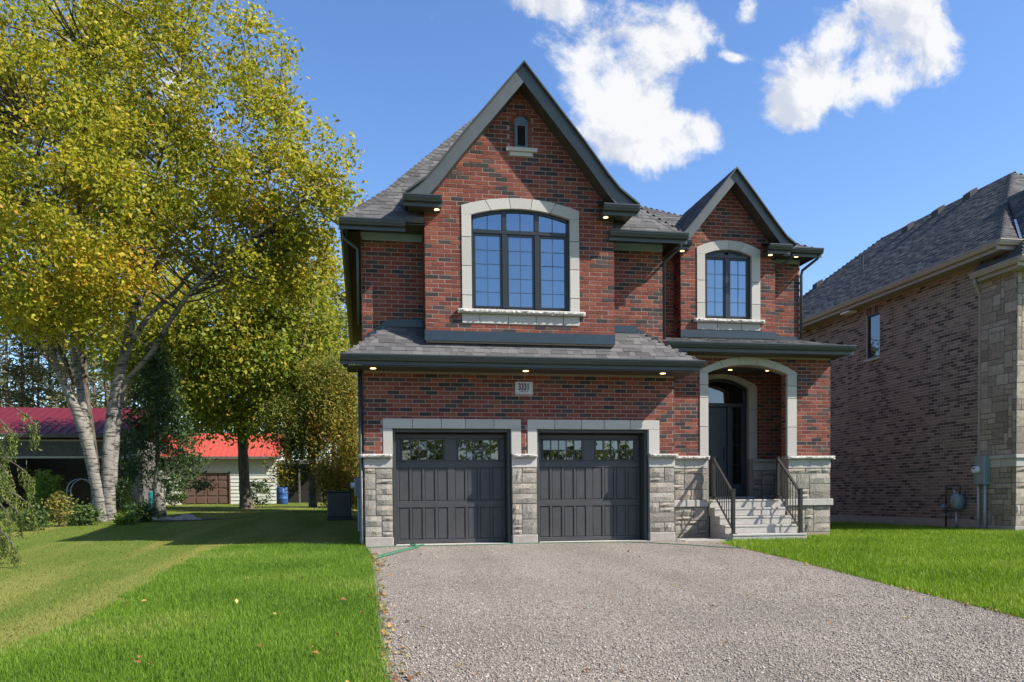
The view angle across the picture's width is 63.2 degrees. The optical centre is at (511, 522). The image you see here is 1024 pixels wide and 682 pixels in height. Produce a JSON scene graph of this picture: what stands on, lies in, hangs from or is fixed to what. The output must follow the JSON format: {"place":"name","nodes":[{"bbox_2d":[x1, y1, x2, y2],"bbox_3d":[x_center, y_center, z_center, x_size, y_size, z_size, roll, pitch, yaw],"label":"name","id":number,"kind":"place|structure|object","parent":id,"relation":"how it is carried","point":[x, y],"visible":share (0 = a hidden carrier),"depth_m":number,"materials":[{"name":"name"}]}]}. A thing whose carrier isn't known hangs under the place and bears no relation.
{"place":"outdoors","nodes":[
{"label":"outdoors","id":0,"kind":"place"},
{"bbox_2d":[66,479,93,516],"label":"garden arch","id":1,"kind":"structure","parent":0,"point":[71,488],"depth_m":28.88,"materials":[{"name":"grey metal"}]},
{"bbox_2d":[0,540,409,681],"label":"lawn","id":2,"kind":"structure","parent":0,"point":[252,610],"depth_m":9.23,"materials":[{"name":"green plant"}]},
{"bbox_2d":[90,542,369,681],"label":"fallen leaves","id":3,"kind":"object","parent":2,"relation":"on","point":[259,645],"visible":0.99,"depth_m":8.61,"materials":[{"name":"brown plant"}]},
{"bbox_2d":[0,498,725,680],"bbox_3d":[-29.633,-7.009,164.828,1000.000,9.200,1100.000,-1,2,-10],"label":"ground","id":4,"kind":"structure","parent":0,"point":[354,535],"depth_m":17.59,"materials":[{"name":"green plant"}]},
{"bbox_2d":[0,342,11,438],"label":"pine tree","id":5,"kind":"object","parent":4,"relation":"on","point":[2,350],"visible":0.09,"depth_m":90.43,"materials":[{"name":"green plant"}]},
{"bbox_2d":[5,363,31,406],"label":"pine tree","id":6,"kind":"object","parent":4,"relation":"on","point":[15,388],"visible":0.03,"depth_m":93.56,"materials":[{"name":"green plant"}]},
{"bbox_2d":[0,283,37,407],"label":"pine tree","id":7,"kind":"object","parent":4,"relation":"on","point":[6,374],"visible":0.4,"depth_m":64.83,"materials":[{"name":"green plant"}]},
{"bbox_2d":[0,400,40,568],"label":"weeping conifer","id":8,"kind":"object","parent":4,"relation":"on","point":[6,487],"visible":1,"depth_m":13.76,"materials":[{"name":"green plant"}]},
{"bbox_2d":[0,318,47,460],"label":"pine tree","id":9,"kind":"object","parent":4,"relation":"on","point":[22,372],"visible":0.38,"depth_m":66.19,"materials":[{"name":"green plant"}]},
{"bbox_2d":[13,339,48,406],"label":"pine tree","id":10,"kind":"object","parent":4,"relation":"on","point":[32,377],"visible":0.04,"depth_m":85.51,"materials":[{"name":"green plant"}]},
{"bbox_2d":[13,503,50,530],"bbox_3d":[-12.688,-0.071,22.034,0.864,0.885,0.992,0,2,14],"label":"garden shrub","id":11,"kind":"object","parent":4,"relation":"on","point":[42,514],"visible":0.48,"depth_m":22.01,"materials":[{"name":"green plant"}]},
{"bbox_2d":[15,327,58,407],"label":"pine tree","id":12,"kind":"object","parent":4,"relation":"on","point":[38,394],"visible":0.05,"depth_m":77.80,"materials":[{"name":"green plant"}]},
{"bbox_2d":[18,469,64,519],"bbox_3d":[-15.271,-0.734,27.035,1.573,2.013,1.357,-1,2,-21],"label":"cedar tree","id":13,"kind":"object","parent":4,"relation":"on","point":[39,489],"visible":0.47,"depth_m":26.84,"materials":[{"name":"green plant"}]},
{"bbox_2d":[18,331,70,407],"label":"pine tree","id":14,"kind":"object","parent":4,"relation":"on","point":[39,383],"visible":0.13,"depth_m":65.58,"materials":[{"name":"green plant"}]},
{"bbox_2d":[36,473,76,519],"bbox_3d":[-14.823,-0.712,27.068,1.291,1.785,1.342,1,2,40],"label":"cedar tree","id":15,"kind":"object","parent":4,"relation":"on","point":[54,487],"visible":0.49,"depth_m":26.87,"materials":[{"name":"green plant"}]},
{"bbox_2d":[41,489,78,526],"bbox_3d":[-12.774,-0.298,23.478,1.111,1.258,1.134,-1,2,-10],"label":"garden shrub","id":16,"kind":"object","parent":4,"relation":"on","point":[55,510],"visible":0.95,"depth_m":23.40,"materials":[{"name":"yellow plant"}]},
{"bbox_2d":[48,350,77,406],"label":"pine tree","id":17,"kind":"object","parent":4,"relation":"on","point":[55,379],"visible":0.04,"depth_m":88.58,"materials":[{"name":"green plant"}]},
{"bbox_2d":[31,333,95,407],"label":"pine tree","id":18,"kind":"object","parent":4,"relation":"on","point":[53,383],"visible":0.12,"depth_m":65.28,"materials":[{"name":"green plant"}]},
{"bbox_2d":[38,268,100,407],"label":"pine tree","id":19,"kind":"object","parent":4,"relation":"on","point":[63,397],"visible":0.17,"depth_m":62.79,"materials":[{"name":"green plant"}]},
{"bbox_2d":[66,332,101,400],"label":"pine tree","id":20,"kind":"object","parent":4,"relation":"on","point":[90,389],"visible":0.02,"depth_m":86.43,"materials":[{"name":"green plant"}]},
{"bbox_2d":[0,407,169,506],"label":"carport","id":21,"kind":"object","parent":4,"relation":"on","point":[60,452],"visible":0.36,"depth_m":40.49,"materials":[{"name":"red metal"}]},
{"bbox_2d":[65,498,104,525],"bbox_3d":[-12.370,-0.197,23.989,1.122,1.002,1.152,-1,2,-10],"label":"garden shrub","id":22,"kind":"object","parent":4,"relation":"on","point":[87,514],"visible":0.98,"depth_m":23.91,"materials":[{"name":"green plant"}]},
{"bbox_2d":[77,326,111,407],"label":"pine tree","id":23,"kind":"object","parent":4,"relation":"on","point":[94,389],"visible":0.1,"depth_m":75.96,"materials":[{"name":"green plant"}]},
{"bbox_2d":[0,0,212,507],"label":"birch tree","id":24,"kind":"object","parent":4,"relation":"on","point":[83,360],"visible":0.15,"depth_m":30.85,"materials":[{"name":"yellow plant"}]},
{"bbox_2d":[86,263,136,407],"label":"pine tree","id":25,"kind":"object","parent":4,"relation":"on","point":[105,402],"visible":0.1,"depth_m":63.58,"materials":[{"name":"green plant"}]},
{"bbox_2d":[95,321,129,407],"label":"pine tree","id":26,"kind":"object","parent":4,"relation":"on","point":[111,376],"visible":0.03,"depth_m":80.48,"materials":[{"name":"green plant"}]},
{"bbox_2d":[108,318,134,407],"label":"pine tree","id":27,"kind":"object","parent":4,"relation":"on","point":[125,395],"visible":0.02,"depth_m":83.02,"materials":[{"name":"green plant"}]},
{"bbox_2d":[109,511,141,525],"bbox_3d":[-11.277,0.009,24.238,0.932,0.687,0.918,-1,2,-10],"label":"garden shrub","id":28,"kind":"object","parent":4,"relation":"on","point":[120,520],"visible":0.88,"depth_m":24.14,"materials":[{"name":"green plant"}]},
{"bbox_2d":[115,468,136,514],"bbox_3d":[-14.226,-0.992,30.026,1.513,2.039,1.617,-1,2,-10],"label":"cedar tree","id":29,"kind":"object","parent":4,"relation":"on","point":[123,500],"visible":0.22,"depth_m":29.95,"materials":[{"name":"green plant"}]},
{"bbox_2d":[125,373,139,408],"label":"pine tree","id":30,"kind":"object","parent":4,"relation":"on","point":[129,397],"visible":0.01,"depth_m":83.35,"materials":[{"name":"green plant"}]},
{"bbox_2d":[121,496,161,521],"bbox_3d":[-11.343,-0.329,25.500,1.186,0.966,1.033,-1,2,-10],"label":"garden shrub","id":31,"kind":"object","parent":4,"relation":"on","point":[140,512],"visible":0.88,"depth_m":25.36,"materials":[{"name":"green plant"}]},
{"bbox_2d":[148,491,152,509],"bbox_3d":[-14.214,-0.821,33.005,0.420,0.830,0.420,-1,2,-10],"label":"barrel","id":32,"kind":"object","parent":4,"relation":"on","point":[150,494],"visible":0.2,"depth_m":32.81,"materials":[{"name":"teal plastic"}]},
{"bbox_2d":[115,339,224,516],"bbox_3d":[-12.327,-3.233,28.976,4.119,6.271,3.848,-1,2,-10],"label":"spruce tree","id":33,"kind":"object","parent":4,"relation":"on","point":[155,377],"visible":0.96,"depth_m":28.63,"materials":[{"name":"green plant"}]},
{"bbox_2d":[8,504,344,637],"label":"fallen leaves","id":34,"kind":"object","parent":4,"relation":"on","point":[133,552],"visible":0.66,"depth_m":17.96,"materials":[{"name":"brown plant"}]},
{"bbox_2d":[165,486,188,505],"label":"garden shrub","id":35,"kind":"object","parent":4,"relation":"on","point":[178,497],"visible":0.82,"depth_m":40.93,"materials":[{"name":"green plant"}]},
{"bbox_2d":[138,518,221,520],"bbox_3d":[-10.967,-0.088,26.520,3.293,0.051,1.993,-1,2,-10],"label":"flower bed","id":36,"kind":"object","parent":4,"relation":"on","point":[184,520],"visible":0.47,"depth_m":25.89,"materials":[{"name":"soil"}]},
{"bbox_2d":[160,517,172,519],"bbox_3d":[-10.905,-0.095,26.328,0.494,0.167,0.326,0,2,15],"label":"garden rock","id":37,"kind":"object","parent":36,"relation":"on","point":[166,518],"visible":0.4,"depth_m":26.19,"materials":[{"name":"grey stone"}]},
{"bbox_2d":[172,514,194,519],"bbox_3d":[-10.370,-0.122,26.334,0.706,0.261,0.508,-1,2,-10],"label":"garden rock","id":38,"kind":"object","parent":36,"relation":"on","point":[186,517],"visible":0.57,"depth_m":26.21,"materials":[{"name":"grey stone"}]},
{"bbox_2d":[0,0,368,520],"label":"birch tree","id":39,"kind":"object","parent":4,"relation":"on","point":[140,212],"visible":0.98,"depth_m":25.07,"materials":[{"name":"yellow plant"}]},
{"bbox_2d":[178,366,210,432],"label":"pine tree","id":40,"kind":"object","parent":4,"relation":"on","point":[194,424],"visible":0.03,"depth_m":81.53,"materials":[{"name":"green plant"}]},
{"bbox_2d":[67,218,357,508],"bbox_3d":[-12.303,-6.681,35.871,14.060,12.983,7.989,0,2,12],"label":"maple tree","id":41,"kind":"object","parent":4,"relation":"on","point":[237,351],"visible":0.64,"depth_m":34.19,"materials":[{"name":"green plant"}]},
{"bbox_2d":[202,296,234,433],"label":"pine tree","id":42,"kind":"object","parent":4,"relation":"on","point":[214,381],"visible":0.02,"depth_m":75.82,"materials":[{"name":"green plant"}]},
{"bbox_2d":[160,433,290,504],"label":"red roof garage","id":43,"kind":"structure","parent":4,"relation":"on","point":[222,470],"depth_m":46.01,"materials":[{"name":"beige"}]},
{"bbox_2d":[184,473,228,503],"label":"garage door","id":44,"kind":"structure","parent":43,"relation":"in","point":[219,495],"depth_m":45.86,"materials":[{"name":"brown wood"}]},
{"bbox_2d":[250,479,272,504],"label":"garden shrub","id":45,"kind":"object","parent":4,"relation":"on","point":[258,488],"visible":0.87,"depth_m":41.96,"materials":[{"name":"green plant"}]},
{"bbox_2d":[276,487,287,503],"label":"barrel","id":46,"kind":"object","parent":4,"relation":"on","point":[282,498],"visible":0.85,"depth_m":44.24,"materials":[{"name":"blue plastic"}]},
{"bbox_2d":[276,460,324,502],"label":"lean to shed","id":47,"kind":"object","parent":4,"relation":"on","point":[302,496],"visible":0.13,"depth_m":48.42,"materials":[{"name":"black"}]},
{"bbox_2d":[248,335,358,511],"bbox_3d":[-7.696,-3.674,32.976,5.178,7.585,3.650,0,2,11],"label":"tree","id":48,"kind":"object","parent":4,"relation":"on","point":[338,420],"visible":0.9,"depth_m":32.28,"materials":[{"name":"green plant"}]},
{"bbox_2d":[305,271,349,468],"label":"pine tree","id":49,"kind":"object","parent":4,"relation":"on","point":[335,294],"visible":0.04,"depth_m":61.75,"materials":[{"name":"green plant"}]},
{"bbox_2d":[326,491,352,519],"bbox_3d":[-5.441,-0.529,26.247,0.800,0.900,0.800,-1,2,-10],"label":"air conditioner","id":50,"kind":"object","parent":4,"relation":"on","point":[338,505],"visible":1,"depth_m":25.89,"materials":[{"name":"black metal"}]},
{"bbox_2d":[322,422,357,507],"bbox_3d":[-7.147,-2.924,36.914,2.708,5.355,2.679,1,2,41],"label":"cedar tree","id":51,"kind":"object","parent":4,"relation":"on","point":[348,480],"depth_m":36.55,"materials":[{"name":"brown plant"}]},
{"bbox_2d":[332,284,350,348],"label":"pine tree","id":52,"kind":"object","parent":4,"relation":"on","point":[343,300],"visible":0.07,"depth_m":67.25,"materials":[{"name":"green plant"}]},
{"bbox_2d":[339,60,856,545],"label":"brick house","id":53,"kind":"structure","parent":4,"relation":"on","point":[557,332],"depth_m":17.94,"materials":[{"name":"red brick"}]},
{"bbox_2d":[351,478,359,530],"bbox_3d":[-4.040,-0.406,21.725,0.320,1.500,0.400,-1,2,-10],"label":"utility meter","id":54,"kind":"object","parent":53,"relation":"attached to","point":[355,484],"visible":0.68,"depth_m":21.61,"materials":[{"name":"grey plastic"}]},
{"bbox_2d":[392,429,510,545],"bbox_3d":[-1.288,-0.653,17.878,2.518,2.669,0.470,-1,2,-10],"label":"garage door","id":55,"kind":"structure","parent":53,"relation":"in","point":[449,489],"depth_m":18.02,"materials":[{"name":"grey metal"}]},
{"bbox_2d":[471,210,568,310],"bbox_3d":[0.168,-5.470,17.465,2.090,2.105,0.132,-1,2,-10],"label":"window","id":56,"kind":"structure","parent":53,"relation":"in","point":[520,258],"depth_m":17.44,"materials":[{"name":"black"}]},
{"bbox_2d":[514,117,527,147],"bbox_3d":[0.188,-8.077,17.249,0.270,0.620,0.050,-1,2,-10],"label":"vent window","id":57,"kind":"structure","parent":53,"relation":"in","point":[520,125],"depth_m":17.24,"materials":[{"name":"black"}]},
{"bbox_2d":[537,429,646,542],"bbox_3d":[1.749,-0.698,18.422,2.516,2.669,0.470,-1,2,-10],"label":"garage door","id":58,"kind":"structure","parent":53,"relation":"in","point":[592,484],"depth_m":18.57,"materials":[{"name":"grey metal"}]},
{"bbox_2d":[704,250,749,318],"bbox_3d":[5.336,-5.897,20.739,1.230,1.725,0.132,-1,2,-10],"label":"window","id":59,"kind":"structure","parent":53,"relation":"in","point":[727,273],"depth_m":20.70,"materials":[{"name":"black"}]},
{"bbox_2d":[708,379,745,496],"bbox_3d":[5.341,-2.165,21.503,1.500,3.050,0.095,-1,2,-10],"label":"entry door","id":60,"kind":"structure","parent":53,"relation":"in","point":[726,398],"depth_m":21.52,"materials":[{"name":"grey wood"}]},
{"bbox_2d":[675,538,728,540],"bbox_3d":[4.248,0.443,18.775,1.070,0.120,0.880,-1,2,-10],"label":"concrete pad","id":61,"kind":"object","parent":4,"relation":"on","point":[701,539],"visible":0.36,"depth_m":18.60,"materials":[{"name":"grey concrete"}]},
{"bbox_2d":[709,499,806,540],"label":"concrete steps","id":62,"kind":"structure","parent":4,"relation":"on","point":[752,520],"depth_m":19.19,"materials":[{"name":"grey concrete"}]},
{"bbox_2d":[710,457,736,533],"bbox_3d":[4.814,-0.629,18.959,0.120,1.760,1.160,-1,2,-10],"label":"stair railing","id":63,"kind":"object","parent":62,"relation":"on","point":[715,464],"visible":1,"depth_m":18.90,"materials":[{"name":"black metal"}]},
{"bbox_2d":[775,457,803,532],"bbox_3d":[6.408,-0.653,19.244,0.120,1.760,1.160,-1,2,-10],"label":"stair railing","id":64,"kind":"object","parent":62,"relation":"on","point":[779,465],"visible":1,"depth_m":19.19,"materials":[{"name":"black metal"}]},
{"bbox_2d":[799,171,1023,530],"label":"neighbour house","id":65,"kind":"structure","parent":4,"relation":"on","point":[925,314],"depth_m":24.67,"materials":[{"name":"brick"}]},
{"bbox_2d":[868,312,879,358],"bbox_3d":[11.802,-6.054,27.055,0.050,1.430,0.700,-1,2,-10],"label":"window","id":66,"kind":"structure","parent":65,"relation":"in","point":[873,320],"depth_m":27.11,"materials":[{"name":"blue glass"}]},
{"bbox_2d":[940,484,964,526],"bbox_3d":[12.292,-0.380,23.233,0.370,1.346,0.805,-1,2,-10],"label":"gas meter","id":67,"kind":"object","parent":65,"relation":"attached to","point":[957,501],"visible":0.94,"depth_m":22.98,"materials":[{"name":"grey metal"}]},
{"bbox_2d":[971,456,989,528],"bbox_3d":[12.415,-0.714,22.064,0.310,2.080,0.370,-1,2,-10],"label":"electric meter","id":68,"kind":"object","parent":65,"relation":"attached to","point":[980,469],"visible":0.89,"depth_m":21.98,"materials":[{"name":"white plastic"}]},
{"bbox_2d":[0,0,1023,464],"label":"sky","id":69,"kind":"structure","parent":0,"point":[852,122],"materials":[{"name":"blue"}]},
{"bbox_2d":[365,540,1023,681],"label":"driveway","id":70,"kind":"structure","parent":0,"point":[592,552],"depth_m":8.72,"materials":[{"name":"grey gravel"}]},
{"bbox_2d":[372,553,420,680],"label":"fallen leaves","id":71,"kind":"object","parent":70,"relation":"on","point":[390,625],"visible":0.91,"depth_m":7.86,"materials":[{"name":"brown plant"}]},
{"bbox_2d":[365,542,741,558],"bbox_3d":[0.782,0.495,16.552,7.307,0.105,2.832,-1,2,-10],"label":"garden hose","id":72,"kind":"object","parent":70,"relation":"on","point":[414,545],"visible":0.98,"depth_m":17.20,"materials":[{"name":"green rubber"}]},
{"bbox_2d":[394,542,1021,674],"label":"fallen leaves","id":73,"kind":"object","parent":70,"relation":"on","point":[662,624],"visible":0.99,"depth_m":8.47,"materials":[{"name":"brown plant"}]},
{"bbox_2d":[719,542,1012,615],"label":"fallen leaves","id":74,"kind":"object","parent":70,"relation":"on","point":[891,584],"visible":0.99,"depth_m":10.34,"materials":[{"name":"brown plant"}]},
{"bbox_2d":[723,521,1023,618],"bbox_3d":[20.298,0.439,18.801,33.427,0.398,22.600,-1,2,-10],"label":"lawn","id":75,"kind":"structure","parent":0,"point":[902,571],"depth_m":13.70,"materials":[{"name":"green plant"}]}
]}

